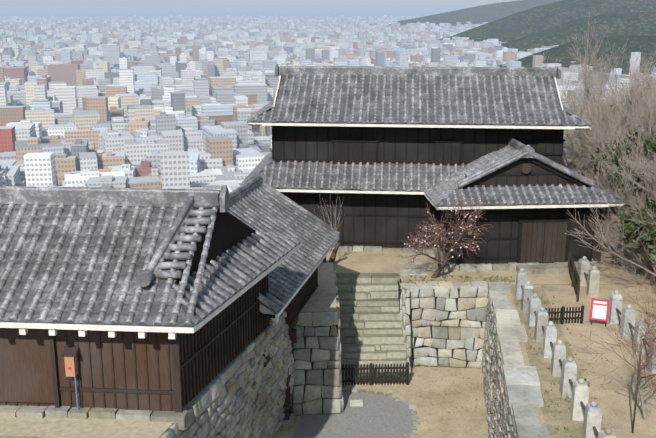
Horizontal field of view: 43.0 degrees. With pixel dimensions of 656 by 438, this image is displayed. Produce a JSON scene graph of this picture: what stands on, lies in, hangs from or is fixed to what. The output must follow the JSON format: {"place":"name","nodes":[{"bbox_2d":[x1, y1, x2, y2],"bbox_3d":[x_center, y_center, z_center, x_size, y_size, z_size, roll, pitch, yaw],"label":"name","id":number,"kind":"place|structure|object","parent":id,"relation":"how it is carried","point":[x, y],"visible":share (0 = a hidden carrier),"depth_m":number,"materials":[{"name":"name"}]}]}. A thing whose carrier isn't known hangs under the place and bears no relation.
{"place":"outdoors","nodes":[
{"label":"outdoors","id":0,"kind":"place"},
{"bbox_2d":[0,0,517,4],"label":"sky","id":1,"kind":"structure","parent":0,"point":[2,2],"materials":[{"name":"blue"}]},
{"bbox_2d":[0,5,636,91],"bbox_3d":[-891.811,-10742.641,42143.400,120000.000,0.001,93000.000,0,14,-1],"label":"city ground sheet","id":2,"kind":"object","parent":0,"point":[183,11],"visible":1,"depth_m":14259.78,"materials":[{"name":"grey"}]},
{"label":"castle hill slope","id":3,"kind":"object","parent":2,"relation":"on","visible":0},
{"bbox_2d":[543,21,649,209],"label":"bare tree","id":4,"kind":"object","parent":3,"relation":"on","point":[585,86],"visible":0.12,"depth_m":47.98,"materials":[{"name":"grey plant"}]},
{"bbox_2d":[562,55,655,226],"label":"bare tree","id":5,"kind":"object","parent":3,"relation":"on","point":[565,151],"visible":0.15,"depth_m":40.19,"materials":[{"name":"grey plant"}]},
{"bbox_2d":[568,80,655,290],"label":"bare tree","id":6,"kind":"object","parent":3,"relation":"on","point":[647,260],"visible":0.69,"depth_m":29.82,"materials":[{"name":"brown plant"}]},
{"bbox_2d":[568,47,655,243],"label":"bare tree","id":7,"kind":"object","parent":3,"relation":"on","point":[645,100],"visible":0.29,"depth_m":35.97,"materials":[{"name":"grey plant"}]},
{"bbox_2d":[0,15,655,192],"bbox_3d":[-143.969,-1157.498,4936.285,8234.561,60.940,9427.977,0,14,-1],"label":"city buildings","id":8,"kind":"structure","parent":0,"point":[166,116],"depth_m":1151.97,"materials":[{"name":"white concrete"}]},
{"bbox_2d":[293,382,419,437],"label":"path","id":9,"kind":"structure","parent":0,"point":[391,416],"depth_m":26.51,"materials":[{"name":"stone"}]},
{"bbox_2d":[274,223,655,437],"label":"dirt ground","id":10,"kind":"structure","parent":0,"point":[614,399],"depth_m":26.97,"materials":[{"name":"beige soil"}]},
{"bbox_2d":[0,261,549,437],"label":"stone walls","id":11,"kind":"structure","parent":10,"relation":"on","point":[364,318],"depth_m":26.72,"materials":[{"name":"grey stone"}]},
{"bbox_2d":[0,185,300,429],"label":"building","id":12,"kind":"structure","parent":11,"relation":"on","point":[141,304],"depth_m":17.96,"materials":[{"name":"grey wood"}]},
{"bbox_2d":[227,171,339,431],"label":"gate building","id":13,"kind":"structure","parent":10,"relation":"on","point":[258,203],"depth_m":26.47,"materials":[{"name":"grey tile"}]},
{"bbox_2d":[314,190,344,262],"bbox_3d":[0.058,0.371,32.460,1.321,3.299,1.006,6,16,21],"label":"pruned tree","id":14,"kind":"object","parent":10,"relation":"on","point":[333,254],"visible":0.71,"depth_m":32.75,"materials":[{"name":"brown plant"}]},
{"bbox_2d":[240,64,590,253],"bbox_3d":[3.761,-2.797,36.533,14.254,7.825,7.254,1,15,5],"label":"turret","id":15,"kind":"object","parent":10,"relation":"on","point":[379,150],"visible":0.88,"depth_m":34.23,"materials":[{"name":"grey tile"}]},
{"bbox_2d":[395,194,493,277],"bbox_3d":[4.393,0.731,30.683,3.703,3.528,2.518,-6,16,-22],"label":"blossoming tree","id":16,"kind":"object","parent":10,"relation":"on","point":[441,240],"visible":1,"depth_m":30.84,"materials":[{"name":"pink plant"}]},
{"bbox_2d":[341,251,583,385],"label":"barrier fences","id":17,"kind":"object","parent":10,"relation":"on","point":[574,276],"visible":0.79,"depth_m":28.87,"materials":[{"name":"brown wood"}]},
{"bbox_2d":[294,248,646,437],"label":"grass tufts","id":18,"kind":"object","parent":10,"relation":"on","point":[484,279],"visible":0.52,"depth_m":27.73,"materials":[{"name":"brown plant"}]},
{"bbox_2d":[424,138,624,273],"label":"gabled entrance building","id":19,"kind":"structure","parent":10,"relation":"on","point":[531,198],"depth_m":32.13,"materials":[{"name":"grey tile"}]},
{"bbox_2d":[515,256,655,437],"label":"stone posts","id":20,"kind":"object","parent":10,"relation":"on","point":[565,370],"visible":0.98,"depth_m":24.42,"materials":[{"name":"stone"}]},
{"bbox_2d":[590,298,609,325],"bbox_3d":[8.718,3.000,26.746,0.557,0.900,0.076,6,16,21],"label":"sign board","id":21,"kind":"object","parent":10,"relation":"on","point":[599,310],"visible":1,"depth_m":26.69,"materials":[{"name":"white"}]},
{"bbox_2d":[562,51,655,223],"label":"bare tree","id":22,"kind":"object","parent":10,"relation":"on","point":[572,141],"visible":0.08,"depth_m":38.69,"materials":[{"name":"brown plant"}]},
{"bbox_2d":[573,90,655,269],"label":"bare tree","id":23,"kind":"object","parent":10,"relation":"on","point":[607,188],"visible":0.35,"depth_m":32.50,"materials":[{"name":"brown plant"}]},
{"bbox_2d":[573,269,655,432],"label":"staked young tree","id":24,"kind":"object","parent":10,"relation":"on","point":[643,366],"visible":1,"depth_m":19.95,"materials":[{"name":"brown plant"}]},
{"bbox_2d":[590,126,655,202],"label":"evergreen tree","id":25,"kind":"object","parent":10,"relation":"on","point":[618,152],"visible":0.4,"depth_m":33.27,"materials":[{"name":"green plant"}]},
{"bbox_2d":[616,198,655,285],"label":"evergreen tree","id":26,"kind":"object","parent":10,"relation":"on","point":[632,230],"visible":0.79,"depth_m":30.06,"materials":[{"name":"green plant"}]},
{"bbox_2d":[634,129,655,242],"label":"bare tree","id":27,"kind":"object","parent":10,"relation":"on","point":[650,158],"visible":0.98,"depth_m":28.23,"materials":[{"name":"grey plant"}]},
{"bbox_2d":[370,0,562,25],"bbox_3d":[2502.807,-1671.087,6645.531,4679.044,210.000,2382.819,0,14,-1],"label":"mountain","id":28,"kind":"structure","parent":0,"point":[488,13],"depth_m":5999.47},
{"bbox_2d":[436,0,655,43],"bbox_3d":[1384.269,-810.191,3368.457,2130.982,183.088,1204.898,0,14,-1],"label":"mountain","id":29,"kind":"structure","parent":0,"point":[521,24],"depth_m":3094.92,"materials":[{"name":"plant"}]},
{"bbox_2d":[498,36,655,74],"bbox_3d":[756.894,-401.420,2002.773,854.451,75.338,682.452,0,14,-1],"label":"mountain","id":30,"kind":"structure","parent":0,"point":[647,45],"depth_m":1845.99,"materials":[{"name":"green plant"}]},
{"bbox_2d":[501,12,655,51],"bbox_3d":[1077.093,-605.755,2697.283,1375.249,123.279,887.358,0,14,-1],"label":"mountain","id":31,"kind":"structure","parent":0,"point":[630,24],"depth_m":2488.44,"materials":[{"name":"plant"}]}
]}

